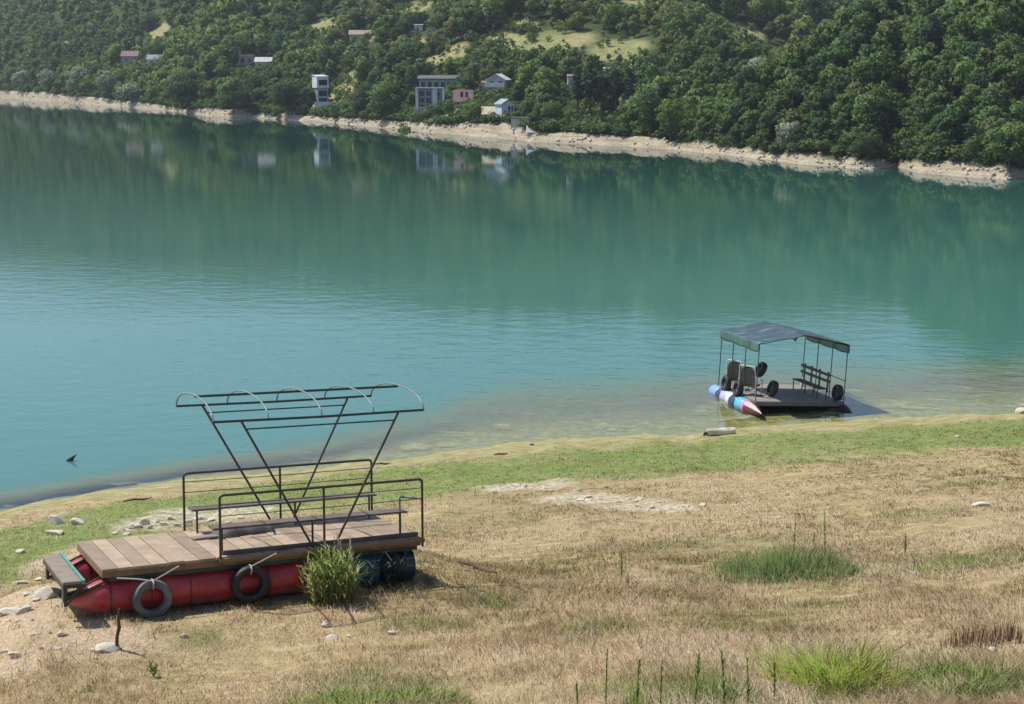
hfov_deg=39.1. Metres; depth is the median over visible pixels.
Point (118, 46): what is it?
broadleaf tree
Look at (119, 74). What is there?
broadleaf tree
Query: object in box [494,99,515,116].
white cottage
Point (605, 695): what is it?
weed stalk
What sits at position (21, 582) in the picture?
stone
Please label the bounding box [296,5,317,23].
broadleaf tree
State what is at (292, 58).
broadleaf tree
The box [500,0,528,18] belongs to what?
broadleaf tree
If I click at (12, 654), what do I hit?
stone
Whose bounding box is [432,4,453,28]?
broadleaf tree
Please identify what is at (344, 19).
broadleaf tree
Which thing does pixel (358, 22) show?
broadleaf tree
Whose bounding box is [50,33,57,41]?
broadleaf tree
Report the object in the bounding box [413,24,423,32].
white hut
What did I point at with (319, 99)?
window
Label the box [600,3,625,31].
broadleaf tree
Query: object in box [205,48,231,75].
broadleaf tree
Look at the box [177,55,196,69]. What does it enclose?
broadleaf tree
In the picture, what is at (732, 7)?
broadleaf tree
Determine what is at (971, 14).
broadleaf tree
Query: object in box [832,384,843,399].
tyre
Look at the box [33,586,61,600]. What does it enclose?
stone
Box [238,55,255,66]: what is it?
brown house
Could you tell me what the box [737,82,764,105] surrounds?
broadleaf tree
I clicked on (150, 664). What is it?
leafy weed
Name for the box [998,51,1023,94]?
broadleaf tree
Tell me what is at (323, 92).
window
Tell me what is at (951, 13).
broadleaf tree
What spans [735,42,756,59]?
broadleaf tree
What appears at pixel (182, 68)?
broadleaf tree
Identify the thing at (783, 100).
broadleaf tree
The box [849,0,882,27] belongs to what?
broadleaf tree
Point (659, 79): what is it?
broadleaf tree
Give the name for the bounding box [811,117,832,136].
broadleaf tree
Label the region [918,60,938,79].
broadleaf tree
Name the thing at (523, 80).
broadleaf tree
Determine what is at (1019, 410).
stone
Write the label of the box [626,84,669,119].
broadleaf tree
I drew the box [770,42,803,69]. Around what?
broadleaf tree
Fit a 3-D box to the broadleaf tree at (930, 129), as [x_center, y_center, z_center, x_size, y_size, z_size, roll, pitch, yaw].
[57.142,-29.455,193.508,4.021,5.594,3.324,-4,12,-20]
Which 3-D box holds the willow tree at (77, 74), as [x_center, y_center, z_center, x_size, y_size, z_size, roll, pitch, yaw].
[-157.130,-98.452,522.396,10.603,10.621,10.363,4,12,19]
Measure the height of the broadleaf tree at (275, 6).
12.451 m
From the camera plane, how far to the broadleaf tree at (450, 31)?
381.87 m
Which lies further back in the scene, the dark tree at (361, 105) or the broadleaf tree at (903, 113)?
the dark tree at (361, 105)
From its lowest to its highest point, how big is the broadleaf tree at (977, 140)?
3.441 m
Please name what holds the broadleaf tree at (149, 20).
on the hillside
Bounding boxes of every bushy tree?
[215,77,249,113]
[271,106,281,116]
[366,82,402,119]
[442,99,455,112]
[453,108,462,114]
[462,101,483,122]
[519,97,537,115]
[540,100,564,120]
[633,87,664,136]
[654,93,688,141]
[814,139,830,151]
[850,131,885,159]
[961,139,977,165]
[984,121,1023,170]
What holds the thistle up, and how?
on the lakeshore ground at (686, 424)
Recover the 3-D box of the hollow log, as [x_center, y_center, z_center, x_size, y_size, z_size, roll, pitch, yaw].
[7.878,2.940,54.587,1.282,0.499,0.313,-1,11,-7]
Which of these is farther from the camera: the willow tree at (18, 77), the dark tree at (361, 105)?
the willow tree at (18, 77)
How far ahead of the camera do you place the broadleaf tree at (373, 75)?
348.75 m
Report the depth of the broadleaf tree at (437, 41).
378.38 m
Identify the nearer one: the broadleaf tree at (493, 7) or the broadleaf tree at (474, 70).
the broadleaf tree at (474, 70)
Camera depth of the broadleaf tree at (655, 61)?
290.49 m
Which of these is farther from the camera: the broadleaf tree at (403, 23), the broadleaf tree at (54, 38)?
the broadleaf tree at (54, 38)
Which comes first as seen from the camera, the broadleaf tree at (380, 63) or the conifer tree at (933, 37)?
the conifer tree at (933, 37)
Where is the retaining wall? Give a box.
[511,117,556,130]
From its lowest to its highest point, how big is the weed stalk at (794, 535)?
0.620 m
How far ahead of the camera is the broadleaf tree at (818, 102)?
212.63 m
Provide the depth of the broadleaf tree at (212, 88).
403.78 m
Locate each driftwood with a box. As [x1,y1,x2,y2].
[123,497,151,501]
[456,560,494,572]
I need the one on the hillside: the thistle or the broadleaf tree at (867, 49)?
the broadleaf tree at (867, 49)
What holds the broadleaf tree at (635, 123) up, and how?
on the hillside
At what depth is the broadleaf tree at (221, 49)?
446.03 m
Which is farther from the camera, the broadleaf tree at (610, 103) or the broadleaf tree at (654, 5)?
the broadleaf tree at (654, 5)
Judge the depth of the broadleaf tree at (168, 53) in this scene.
496.26 m
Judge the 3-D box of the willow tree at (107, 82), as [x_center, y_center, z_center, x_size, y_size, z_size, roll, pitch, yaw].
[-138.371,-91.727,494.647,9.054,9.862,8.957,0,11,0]
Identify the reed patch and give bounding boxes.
[705,554,739,573]
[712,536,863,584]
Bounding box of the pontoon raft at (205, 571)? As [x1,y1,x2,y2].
[42,383,424,614]
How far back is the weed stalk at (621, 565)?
22.54 m
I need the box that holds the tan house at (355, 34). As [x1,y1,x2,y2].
[348,30,371,43]
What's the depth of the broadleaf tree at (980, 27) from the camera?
207.58 m
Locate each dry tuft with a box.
[457,593,519,610]
[554,616,627,636]
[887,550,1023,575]
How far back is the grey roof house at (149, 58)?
523.65 m
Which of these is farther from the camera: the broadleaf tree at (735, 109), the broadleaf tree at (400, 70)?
the broadleaf tree at (400, 70)
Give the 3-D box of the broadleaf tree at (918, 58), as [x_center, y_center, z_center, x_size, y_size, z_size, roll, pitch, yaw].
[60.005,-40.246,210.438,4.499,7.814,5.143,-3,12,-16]
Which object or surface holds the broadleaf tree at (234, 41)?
on the hillside
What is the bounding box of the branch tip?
[66,454,76,461]
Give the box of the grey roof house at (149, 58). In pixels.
[146,55,162,64]
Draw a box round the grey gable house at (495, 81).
[485,74,511,93]
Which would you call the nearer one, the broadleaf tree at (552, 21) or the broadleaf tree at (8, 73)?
the broadleaf tree at (552, 21)
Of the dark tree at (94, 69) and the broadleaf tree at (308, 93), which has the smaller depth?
the broadleaf tree at (308, 93)
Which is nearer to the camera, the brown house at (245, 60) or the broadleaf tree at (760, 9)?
the broadleaf tree at (760, 9)
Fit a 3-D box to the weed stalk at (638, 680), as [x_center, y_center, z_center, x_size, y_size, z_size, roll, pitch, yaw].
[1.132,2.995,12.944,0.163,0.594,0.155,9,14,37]
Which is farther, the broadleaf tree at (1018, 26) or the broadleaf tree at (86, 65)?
the broadleaf tree at (86, 65)
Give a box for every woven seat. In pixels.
[726,359,748,388]
[738,364,762,394]
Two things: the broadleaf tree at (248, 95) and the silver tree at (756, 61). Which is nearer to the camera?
the silver tree at (756, 61)
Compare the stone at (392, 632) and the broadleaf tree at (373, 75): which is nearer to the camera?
the stone at (392, 632)
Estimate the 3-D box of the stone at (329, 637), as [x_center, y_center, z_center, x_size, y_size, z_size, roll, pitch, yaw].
[-2.454,3.883,19.522,0.202,0.089,0.134,1,12,-18]
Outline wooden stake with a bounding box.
[115,608,120,646]
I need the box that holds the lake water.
[0,98,1023,498]
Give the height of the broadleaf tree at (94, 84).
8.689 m
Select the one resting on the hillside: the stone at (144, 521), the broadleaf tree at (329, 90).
the broadleaf tree at (329, 90)
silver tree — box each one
[743,57,766,77]
[775,121,803,153]
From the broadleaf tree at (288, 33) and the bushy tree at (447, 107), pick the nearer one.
the bushy tree at (447, 107)
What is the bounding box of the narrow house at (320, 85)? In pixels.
[312,75,330,108]
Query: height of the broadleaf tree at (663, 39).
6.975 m
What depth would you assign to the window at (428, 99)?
317.18 m
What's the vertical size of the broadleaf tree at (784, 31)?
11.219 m
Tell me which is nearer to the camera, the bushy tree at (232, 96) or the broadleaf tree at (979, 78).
the broadleaf tree at (979, 78)
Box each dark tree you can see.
[88,64,103,78]
[163,69,209,111]
[267,80,303,115]
[348,88,370,117]
[403,65,418,91]
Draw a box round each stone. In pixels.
[0,607,19,615]
[8,652,21,657]
[13,580,27,583]
[15,549,24,553]
[15,605,31,614]
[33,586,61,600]
[44,530,63,534]
[48,515,64,524]
[57,631,68,636]
[70,518,84,524]
[95,642,119,652]
[127,524,134,528]
[134,524,142,527]
[139,519,149,524]
[153,518,160,522]
[320,620,328,627]
[324,634,337,640]
[388,630,397,634]
[971,501,990,506]
[1015,407,1023,413]
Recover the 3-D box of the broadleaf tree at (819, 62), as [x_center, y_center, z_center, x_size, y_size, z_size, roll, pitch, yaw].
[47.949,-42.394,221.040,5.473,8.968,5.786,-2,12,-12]
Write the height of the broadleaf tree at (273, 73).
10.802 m
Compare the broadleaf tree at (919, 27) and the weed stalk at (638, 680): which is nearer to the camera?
the weed stalk at (638, 680)
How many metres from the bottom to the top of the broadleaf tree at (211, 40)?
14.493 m
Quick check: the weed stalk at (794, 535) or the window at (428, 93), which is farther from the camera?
the window at (428, 93)
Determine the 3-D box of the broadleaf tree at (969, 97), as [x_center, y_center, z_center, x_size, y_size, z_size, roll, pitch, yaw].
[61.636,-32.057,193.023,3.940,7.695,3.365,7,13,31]
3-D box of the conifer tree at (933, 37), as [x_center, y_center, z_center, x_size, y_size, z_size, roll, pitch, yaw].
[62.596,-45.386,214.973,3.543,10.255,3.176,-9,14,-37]
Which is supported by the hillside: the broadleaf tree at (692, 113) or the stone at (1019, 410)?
the broadleaf tree at (692, 113)
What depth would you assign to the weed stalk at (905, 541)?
25.23 m
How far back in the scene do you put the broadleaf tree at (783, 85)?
222.22 m
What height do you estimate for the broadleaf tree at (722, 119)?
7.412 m
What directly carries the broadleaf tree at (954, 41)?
on the hillside
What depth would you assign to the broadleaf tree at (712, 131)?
231.93 m
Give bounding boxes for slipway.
[526,125,541,136]
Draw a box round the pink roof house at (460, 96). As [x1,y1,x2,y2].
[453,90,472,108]
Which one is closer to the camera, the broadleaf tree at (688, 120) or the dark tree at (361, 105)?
the broadleaf tree at (688, 120)
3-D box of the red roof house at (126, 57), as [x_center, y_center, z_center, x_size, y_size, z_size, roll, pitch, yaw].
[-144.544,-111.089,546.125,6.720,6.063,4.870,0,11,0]
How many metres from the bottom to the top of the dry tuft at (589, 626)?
0.383 m
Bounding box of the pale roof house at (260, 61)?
[254,57,273,67]
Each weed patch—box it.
[275,677,475,703]
[620,683,657,703]
[654,666,781,703]
[676,666,738,702]
[758,687,941,703]
[857,648,1023,703]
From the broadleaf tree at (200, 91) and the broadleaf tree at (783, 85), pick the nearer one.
the broadleaf tree at (783, 85)
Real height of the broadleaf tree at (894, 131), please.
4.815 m
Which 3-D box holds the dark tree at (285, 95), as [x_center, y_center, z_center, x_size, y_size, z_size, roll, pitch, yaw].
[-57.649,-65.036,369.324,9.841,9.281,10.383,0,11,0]
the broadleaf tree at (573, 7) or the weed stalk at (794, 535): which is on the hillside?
the broadleaf tree at (573, 7)
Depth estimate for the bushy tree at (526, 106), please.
277.01 m
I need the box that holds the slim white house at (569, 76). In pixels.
[566,74,572,92]
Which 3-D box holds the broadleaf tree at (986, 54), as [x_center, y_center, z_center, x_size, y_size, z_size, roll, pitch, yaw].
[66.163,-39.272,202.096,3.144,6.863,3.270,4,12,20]
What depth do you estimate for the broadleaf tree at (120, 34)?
577.07 m
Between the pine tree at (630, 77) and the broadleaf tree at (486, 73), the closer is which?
the pine tree at (630, 77)
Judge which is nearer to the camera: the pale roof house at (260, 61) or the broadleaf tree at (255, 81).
the broadleaf tree at (255, 81)
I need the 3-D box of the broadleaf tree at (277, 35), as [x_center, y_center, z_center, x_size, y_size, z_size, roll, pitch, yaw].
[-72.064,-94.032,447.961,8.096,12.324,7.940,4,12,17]
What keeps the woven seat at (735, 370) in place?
on the canopy raft at (749, 401)
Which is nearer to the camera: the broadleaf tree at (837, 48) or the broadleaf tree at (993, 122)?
the broadleaf tree at (993, 122)
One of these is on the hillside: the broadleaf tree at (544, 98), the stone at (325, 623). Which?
the broadleaf tree at (544, 98)
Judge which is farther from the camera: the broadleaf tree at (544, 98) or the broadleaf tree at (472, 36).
the broadleaf tree at (472, 36)
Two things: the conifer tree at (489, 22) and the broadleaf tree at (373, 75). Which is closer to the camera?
the broadleaf tree at (373, 75)
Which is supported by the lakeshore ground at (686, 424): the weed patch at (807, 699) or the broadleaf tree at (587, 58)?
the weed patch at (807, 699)
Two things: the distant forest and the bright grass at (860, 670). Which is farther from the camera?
the distant forest
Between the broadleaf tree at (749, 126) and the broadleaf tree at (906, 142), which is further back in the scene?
the broadleaf tree at (749, 126)
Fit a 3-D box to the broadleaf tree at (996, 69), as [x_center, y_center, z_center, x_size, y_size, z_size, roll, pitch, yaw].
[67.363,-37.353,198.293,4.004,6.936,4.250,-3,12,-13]
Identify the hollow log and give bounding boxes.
[703,423,735,435]
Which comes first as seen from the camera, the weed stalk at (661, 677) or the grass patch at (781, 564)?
the weed stalk at (661, 677)
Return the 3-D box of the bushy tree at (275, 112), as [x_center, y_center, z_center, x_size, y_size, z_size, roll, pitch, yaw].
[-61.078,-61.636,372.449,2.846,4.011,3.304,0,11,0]
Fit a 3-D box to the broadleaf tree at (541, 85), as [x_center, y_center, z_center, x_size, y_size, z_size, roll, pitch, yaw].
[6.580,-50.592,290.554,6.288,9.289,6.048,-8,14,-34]
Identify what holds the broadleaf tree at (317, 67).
on the hillside
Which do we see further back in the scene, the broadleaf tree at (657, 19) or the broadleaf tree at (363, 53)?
the broadleaf tree at (363, 53)
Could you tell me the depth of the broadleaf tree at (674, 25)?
327.08 m
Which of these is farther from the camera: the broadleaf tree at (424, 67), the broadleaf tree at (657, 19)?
the broadleaf tree at (424, 67)
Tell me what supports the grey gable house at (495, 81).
on the hillside
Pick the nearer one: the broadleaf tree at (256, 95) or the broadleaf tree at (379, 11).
the broadleaf tree at (256, 95)
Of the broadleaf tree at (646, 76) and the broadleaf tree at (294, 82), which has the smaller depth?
the broadleaf tree at (646, 76)
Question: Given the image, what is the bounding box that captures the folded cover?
[210,521,275,537]
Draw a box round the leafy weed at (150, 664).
[140,660,160,676]
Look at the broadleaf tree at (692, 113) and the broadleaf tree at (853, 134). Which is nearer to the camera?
the broadleaf tree at (853, 134)
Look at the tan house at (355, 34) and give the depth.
433.96 m
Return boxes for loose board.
[191,534,217,539]
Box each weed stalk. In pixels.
[575,682,578,703]
[603,648,607,703]
[619,550,625,579]
[632,654,643,702]
[658,660,663,703]
[690,650,702,703]
[717,647,727,702]
[743,656,751,703]
[771,660,780,696]
[792,523,795,550]
[822,508,828,549]
[903,534,907,554]
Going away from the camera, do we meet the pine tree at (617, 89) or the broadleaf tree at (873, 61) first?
the broadleaf tree at (873, 61)
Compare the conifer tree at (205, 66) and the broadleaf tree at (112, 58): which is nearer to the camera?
the conifer tree at (205, 66)
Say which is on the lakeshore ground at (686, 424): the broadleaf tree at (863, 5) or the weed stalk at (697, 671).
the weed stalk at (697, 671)
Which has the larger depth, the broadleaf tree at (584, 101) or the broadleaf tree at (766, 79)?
the broadleaf tree at (584, 101)
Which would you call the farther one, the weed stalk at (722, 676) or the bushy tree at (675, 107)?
the bushy tree at (675, 107)
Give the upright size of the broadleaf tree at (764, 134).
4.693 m
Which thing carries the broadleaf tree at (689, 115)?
on the hillside
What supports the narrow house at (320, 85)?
on the hillside
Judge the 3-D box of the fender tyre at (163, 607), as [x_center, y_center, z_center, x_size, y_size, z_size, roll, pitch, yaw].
[-5.087,3.381,20.168,0.866,0.712,0.220,-2,8,-26]
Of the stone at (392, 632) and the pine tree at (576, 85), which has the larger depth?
the pine tree at (576, 85)
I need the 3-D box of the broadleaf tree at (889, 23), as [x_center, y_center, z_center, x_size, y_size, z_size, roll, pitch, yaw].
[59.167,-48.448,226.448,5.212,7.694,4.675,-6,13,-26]
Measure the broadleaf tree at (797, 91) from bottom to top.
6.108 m
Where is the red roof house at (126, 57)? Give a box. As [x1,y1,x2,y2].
[120,51,139,64]
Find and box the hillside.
[0,0,1023,179]
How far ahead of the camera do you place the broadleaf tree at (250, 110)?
382.62 m
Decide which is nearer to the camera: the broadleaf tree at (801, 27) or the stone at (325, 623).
the stone at (325, 623)
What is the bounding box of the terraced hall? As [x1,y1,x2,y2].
[417,75,459,86]
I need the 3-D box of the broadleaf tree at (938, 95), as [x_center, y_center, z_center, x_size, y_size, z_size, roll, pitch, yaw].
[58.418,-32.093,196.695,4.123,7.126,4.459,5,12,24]
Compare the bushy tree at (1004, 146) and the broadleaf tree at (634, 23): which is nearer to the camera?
the bushy tree at (1004, 146)
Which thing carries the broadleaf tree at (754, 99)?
on the hillside
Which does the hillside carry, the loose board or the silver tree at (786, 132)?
the silver tree at (786, 132)
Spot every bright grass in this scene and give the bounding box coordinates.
[714,622,954,701]
[745,654,836,693]
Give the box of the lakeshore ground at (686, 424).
[0,384,1023,703]
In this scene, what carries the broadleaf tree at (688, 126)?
on the hillside
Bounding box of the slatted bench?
[792,363,829,398]
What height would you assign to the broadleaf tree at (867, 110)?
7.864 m
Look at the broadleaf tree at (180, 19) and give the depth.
539.42 m
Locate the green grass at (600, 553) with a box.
[0,417,1023,703]
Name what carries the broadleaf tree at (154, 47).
on the hillside
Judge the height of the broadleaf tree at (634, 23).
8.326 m
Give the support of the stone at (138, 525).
on the lakeshore ground at (686, 424)
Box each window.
[318,90,326,95]
[318,98,327,101]
[319,80,326,84]
[418,91,424,95]
[418,97,424,102]
[425,91,431,95]
[426,97,431,102]
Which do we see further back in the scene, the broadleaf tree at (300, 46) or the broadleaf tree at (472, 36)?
the broadleaf tree at (300, 46)
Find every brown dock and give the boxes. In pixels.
[938,615,1005,651]
[988,612,1023,643]
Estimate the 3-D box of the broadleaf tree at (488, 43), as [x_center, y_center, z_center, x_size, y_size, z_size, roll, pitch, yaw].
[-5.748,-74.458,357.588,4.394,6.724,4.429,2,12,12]
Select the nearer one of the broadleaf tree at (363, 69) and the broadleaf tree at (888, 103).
the broadleaf tree at (888, 103)
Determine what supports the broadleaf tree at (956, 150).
on the hillside
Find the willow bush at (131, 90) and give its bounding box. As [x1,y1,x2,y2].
[115,82,145,103]
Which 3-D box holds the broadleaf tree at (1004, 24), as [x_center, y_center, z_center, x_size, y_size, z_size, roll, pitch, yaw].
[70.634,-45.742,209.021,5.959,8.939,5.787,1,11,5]
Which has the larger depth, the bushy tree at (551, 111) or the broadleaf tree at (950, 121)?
the bushy tree at (551, 111)
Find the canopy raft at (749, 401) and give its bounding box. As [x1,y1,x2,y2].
[709,321,852,415]
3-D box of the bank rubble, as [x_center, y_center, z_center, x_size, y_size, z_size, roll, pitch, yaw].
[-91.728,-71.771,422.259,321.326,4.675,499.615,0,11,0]
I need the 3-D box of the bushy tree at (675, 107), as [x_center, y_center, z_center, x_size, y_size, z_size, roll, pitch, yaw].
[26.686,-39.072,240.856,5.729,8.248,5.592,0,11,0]
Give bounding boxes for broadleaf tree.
[4,67,16,82]
[32,79,38,87]
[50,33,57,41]
[58,70,68,86]
[78,61,95,75]
[78,75,93,92]
[92,77,99,90]
[102,47,120,63]
[107,43,123,59]
[110,69,123,84]
[114,27,129,40]
[139,11,157,30]
[144,86,157,98]
[146,38,165,54]
[154,70,172,84]
[156,80,167,96]
[159,48,179,64]
[159,90,172,103]
[168,66,188,79]
[173,15,188,29]
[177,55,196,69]
[178,1,193,13]
[195,30,210,47]
[196,33,221,55]
[197,80,210,99]
[199,3,222,27]
[203,80,218,98]
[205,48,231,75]
[209,45,232,62]
[212,59,236,77]
[216,25,236,40]
[219,6,233,18]
[220,34,245,54]
[237,85,252,106]
[238,15,266,31]
[238,29,260,54]
[242,73,263,87]
[248,104,258,112]
[249,88,263,102]
[255,38,271,56]
[267,30,286,52]
[268,66,284,81]
[271,3,280,14]
[276,31,298,50]
[278,50,301,75]
[282,23,295,31]
[287,38,311,52]
[288,80,303,101]
[295,87,315,106]
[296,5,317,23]
[300,104,309,114]
[304,63,322,78]
[309,80,332,96]
[313,45,338,74]
[322,2,334,14]
[324,28,346,45]
[325,60,336,80]
[335,14,358,39]
[340,20,356,38]
[347,12,366,29]
[348,44,369,62]
[353,56,374,81]
[354,51,370,67]
[358,91,371,103]
[364,67,387,90]
[365,2,391,22]
[365,100,375,111]
[370,17,390,38]
[371,59,392,73]
[373,26,389,44]
[377,77,406,103]
[384,47,407,71]
[389,27,403,40]
[389,34,412,51]
[392,60,413,89]
[394,19,412,34]
[396,41,424,64]
[400,11,421,30]
[405,94,415,106]
[413,62,432,78]
[424,31,446,50]
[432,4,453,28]
[442,15,462,42]
[443,58,456,74]
[454,7,484,32]
[460,73,478,89]
[464,30,480,43]
[464,62,480,80]
[477,0,507,29]
[477,64,500,79]
[480,39,495,52]
[486,46,501,59]
[499,60,520,77]
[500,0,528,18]
[512,84,524,100]
[514,73,530,90]
[515,58,544,79]
[522,50,536,61]
[525,0,546,14]
[526,111,542,127]
[529,78,558,100]
[532,66,559,95]
[532,93,557,117]
[548,0,563,20]
[549,17,556,27]
[559,56,581,77]
[560,0,585,17]
[566,11,586,30]
[581,55,596,66]
[581,97,594,108]
[596,4,607,28]
[599,98,611,113]
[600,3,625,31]
[603,93,622,110]
[616,54,622,61]
[617,104,636,131]
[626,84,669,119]
[628,14,641,37]
[629,115,645,128]
[634,52,664,79]
[634,61,667,87]
[646,2,661,26]
[649,4,684,32]
[651,76,672,94]
[656,35,671,54]
[661,12,681,31]
[663,17,684,35]
[670,53,682,63]
[677,114,692,129]
[678,102,696,121]
[678,118,696,134]
[683,122,695,137]
[684,8,703,27]
[689,79,705,90]
[694,117,711,133]
[696,59,711,74]
[708,97,730,122]
[709,128,715,140]
[714,41,731,59]
[717,99,742,126]
[720,0,743,20]
[724,98,750,125]
[729,123,747,146]
[731,66,763,94]
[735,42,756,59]
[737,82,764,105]
[737,109,760,136]
[744,0,785,27]
[744,86,768,109]
[755,107,782,136]
[755,128,772,145]
[760,66,775,89]
[763,21,777,41]
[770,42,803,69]
[770,95,794,115]
[772,52,801,79]
[773,13,795,42]
[775,72,803,99]
[780,111,804,131]
[783,76,812,103]
[785,68,809,80]
[788,15,820,46]
[790,0,815,24]
[804,36,823,62]
[805,46,840,81]
[809,92,828,111]
[809,110,829,127]
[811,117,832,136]
[817,63,847,96]
[820,23,841,48]
[821,37,857,67]
[823,73,855,102]
[829,92,858,118]
[832,112,851,133]
[836,81,867,106]
[838,32,869,58]
[847,127,863,142]
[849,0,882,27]
[849,11,875,41]
[850,50,898,82]
[850,65,880,90]
[850,93,885,132]
[854,43,885,66]
[859,82,902,112]
[868,47,891,65]
[869,129,879,138]
[871,25,896,50]
[872,19,902,44]
[872,71,901,92]
[888,128,899,143]
[891,127,913,149]
[895,107,908,126]
[901,139,914,150]
[902,15,925,42]
[903,50,931,79]
[904,17,946,50]
[913,7,930,21]
[914,99,942,122]
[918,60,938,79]
[923,42,938,63]
[923,112,948,135]
[924,91,954,115]
[924,131,941,148]
[927,65,957,94]
[935,107,965,139]
[937,130,957,148]
[938,4,965,26]
[938,53,952,68]
[940,34,967,58]
[942,16,976,48]
[947,41,984,68]
[947,56,987,90]
[951,3,984,30]
[951,148,962,161]
[956,84,981,122]
[961,72,989,94]
[963,134,982,150]
[969,95,1002,123]
[972,105,1009,133]
[973,16,1002,46]
[973,47,993,74]
[977,6,1020,40]
[979,85,1013,113]
[979,116,1006,144]
[981,135,994,151]
[987,55,1010,84]
[992,42,1019,63]
[995,31,1023,58]
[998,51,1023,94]
[1007,101,1023,125]
[1012,18,1023,41]
[1016,0,1023,19]
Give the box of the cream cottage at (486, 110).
[481,106,494,121]
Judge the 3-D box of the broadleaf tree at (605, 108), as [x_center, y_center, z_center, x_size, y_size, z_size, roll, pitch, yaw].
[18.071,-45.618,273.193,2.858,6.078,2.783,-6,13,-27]
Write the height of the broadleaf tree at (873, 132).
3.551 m
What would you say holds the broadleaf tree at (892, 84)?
on the hillside
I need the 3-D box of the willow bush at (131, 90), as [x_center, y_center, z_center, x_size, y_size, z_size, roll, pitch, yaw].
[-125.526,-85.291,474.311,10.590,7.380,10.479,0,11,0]
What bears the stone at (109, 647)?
on the lakeshore ground at (686, 424)
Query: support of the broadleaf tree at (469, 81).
on the hillside
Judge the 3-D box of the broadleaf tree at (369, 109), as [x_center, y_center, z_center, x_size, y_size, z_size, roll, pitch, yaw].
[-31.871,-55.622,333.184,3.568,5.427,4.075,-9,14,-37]
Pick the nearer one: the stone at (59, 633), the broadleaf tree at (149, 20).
the stone at (59, 633)
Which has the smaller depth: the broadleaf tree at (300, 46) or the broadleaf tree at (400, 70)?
the broadleaf tree at (400, 70)
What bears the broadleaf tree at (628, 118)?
on the hillside
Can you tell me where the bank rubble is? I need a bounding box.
[1,90,1023,178]
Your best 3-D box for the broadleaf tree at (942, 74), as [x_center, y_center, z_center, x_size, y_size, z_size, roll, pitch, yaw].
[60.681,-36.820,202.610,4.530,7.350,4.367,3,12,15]
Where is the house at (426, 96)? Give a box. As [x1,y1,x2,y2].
[413,87,444,112]
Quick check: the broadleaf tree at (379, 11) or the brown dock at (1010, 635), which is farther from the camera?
the broadleaf tree at (379, 11)
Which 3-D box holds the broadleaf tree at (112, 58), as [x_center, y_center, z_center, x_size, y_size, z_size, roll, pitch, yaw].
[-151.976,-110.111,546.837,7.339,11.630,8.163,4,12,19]
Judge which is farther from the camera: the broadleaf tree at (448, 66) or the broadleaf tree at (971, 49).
the broadleaf tree at (448, 66)
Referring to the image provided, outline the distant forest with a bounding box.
[0,0,1023,168]
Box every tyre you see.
[117,566,178,617]
[230,553,276,602]
[721,375,731,390]
[733,380,743,395]
[754,362,767,376]
[766,380,778,396]
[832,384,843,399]
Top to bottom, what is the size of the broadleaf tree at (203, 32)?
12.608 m
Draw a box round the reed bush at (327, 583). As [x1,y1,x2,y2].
[295,533,370,604]
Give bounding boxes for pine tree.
[569,65,587,118]
[580,60,598,114]
[592,70,611,120]
[604,60,625,115]
[622,67,637,98]
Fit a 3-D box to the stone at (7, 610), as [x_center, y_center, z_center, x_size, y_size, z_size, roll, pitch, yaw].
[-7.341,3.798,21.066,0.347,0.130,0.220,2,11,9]
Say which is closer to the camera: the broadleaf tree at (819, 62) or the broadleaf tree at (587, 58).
the broadleaf tree at (819, 62)
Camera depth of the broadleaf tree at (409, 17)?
417.75 m
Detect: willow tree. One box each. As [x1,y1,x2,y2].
[10,70,31,85]
[37,68,59,91]
[64,66,92,93]
[95,70,119,93]
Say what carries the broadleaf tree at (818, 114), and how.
on the hillside
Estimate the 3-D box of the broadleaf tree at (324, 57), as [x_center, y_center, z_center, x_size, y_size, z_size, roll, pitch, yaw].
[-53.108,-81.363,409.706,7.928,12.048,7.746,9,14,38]
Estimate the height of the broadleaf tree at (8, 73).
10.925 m
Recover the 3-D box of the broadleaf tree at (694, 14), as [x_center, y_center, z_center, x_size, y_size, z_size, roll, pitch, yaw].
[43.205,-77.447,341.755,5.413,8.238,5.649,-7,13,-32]
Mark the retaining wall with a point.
(515, 121)
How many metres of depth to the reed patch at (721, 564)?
23.52 m
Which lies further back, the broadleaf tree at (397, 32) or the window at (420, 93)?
the broadleaf tree at (397, 32)
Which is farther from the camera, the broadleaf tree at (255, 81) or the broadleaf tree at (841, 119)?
the broadleaf tree at (255, 81)
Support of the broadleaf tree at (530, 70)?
on the hillside
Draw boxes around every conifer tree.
[201,60,211,77]
[247,2,259,18]
[484,11,493,34]
[652,81,670,116]
[844,44,857,67]
[921,14,946,52]
[965,119,974,139]
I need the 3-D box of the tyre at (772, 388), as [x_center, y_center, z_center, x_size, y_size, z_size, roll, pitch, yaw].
[10.862,1.519,60.009,0.238,0.680,0.680,19,4,-15]
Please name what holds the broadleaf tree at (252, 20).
on the hillside
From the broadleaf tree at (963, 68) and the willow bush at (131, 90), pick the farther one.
the willow bush at (131, 90)
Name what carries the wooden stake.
on the lakeshore ground at (686, 424)

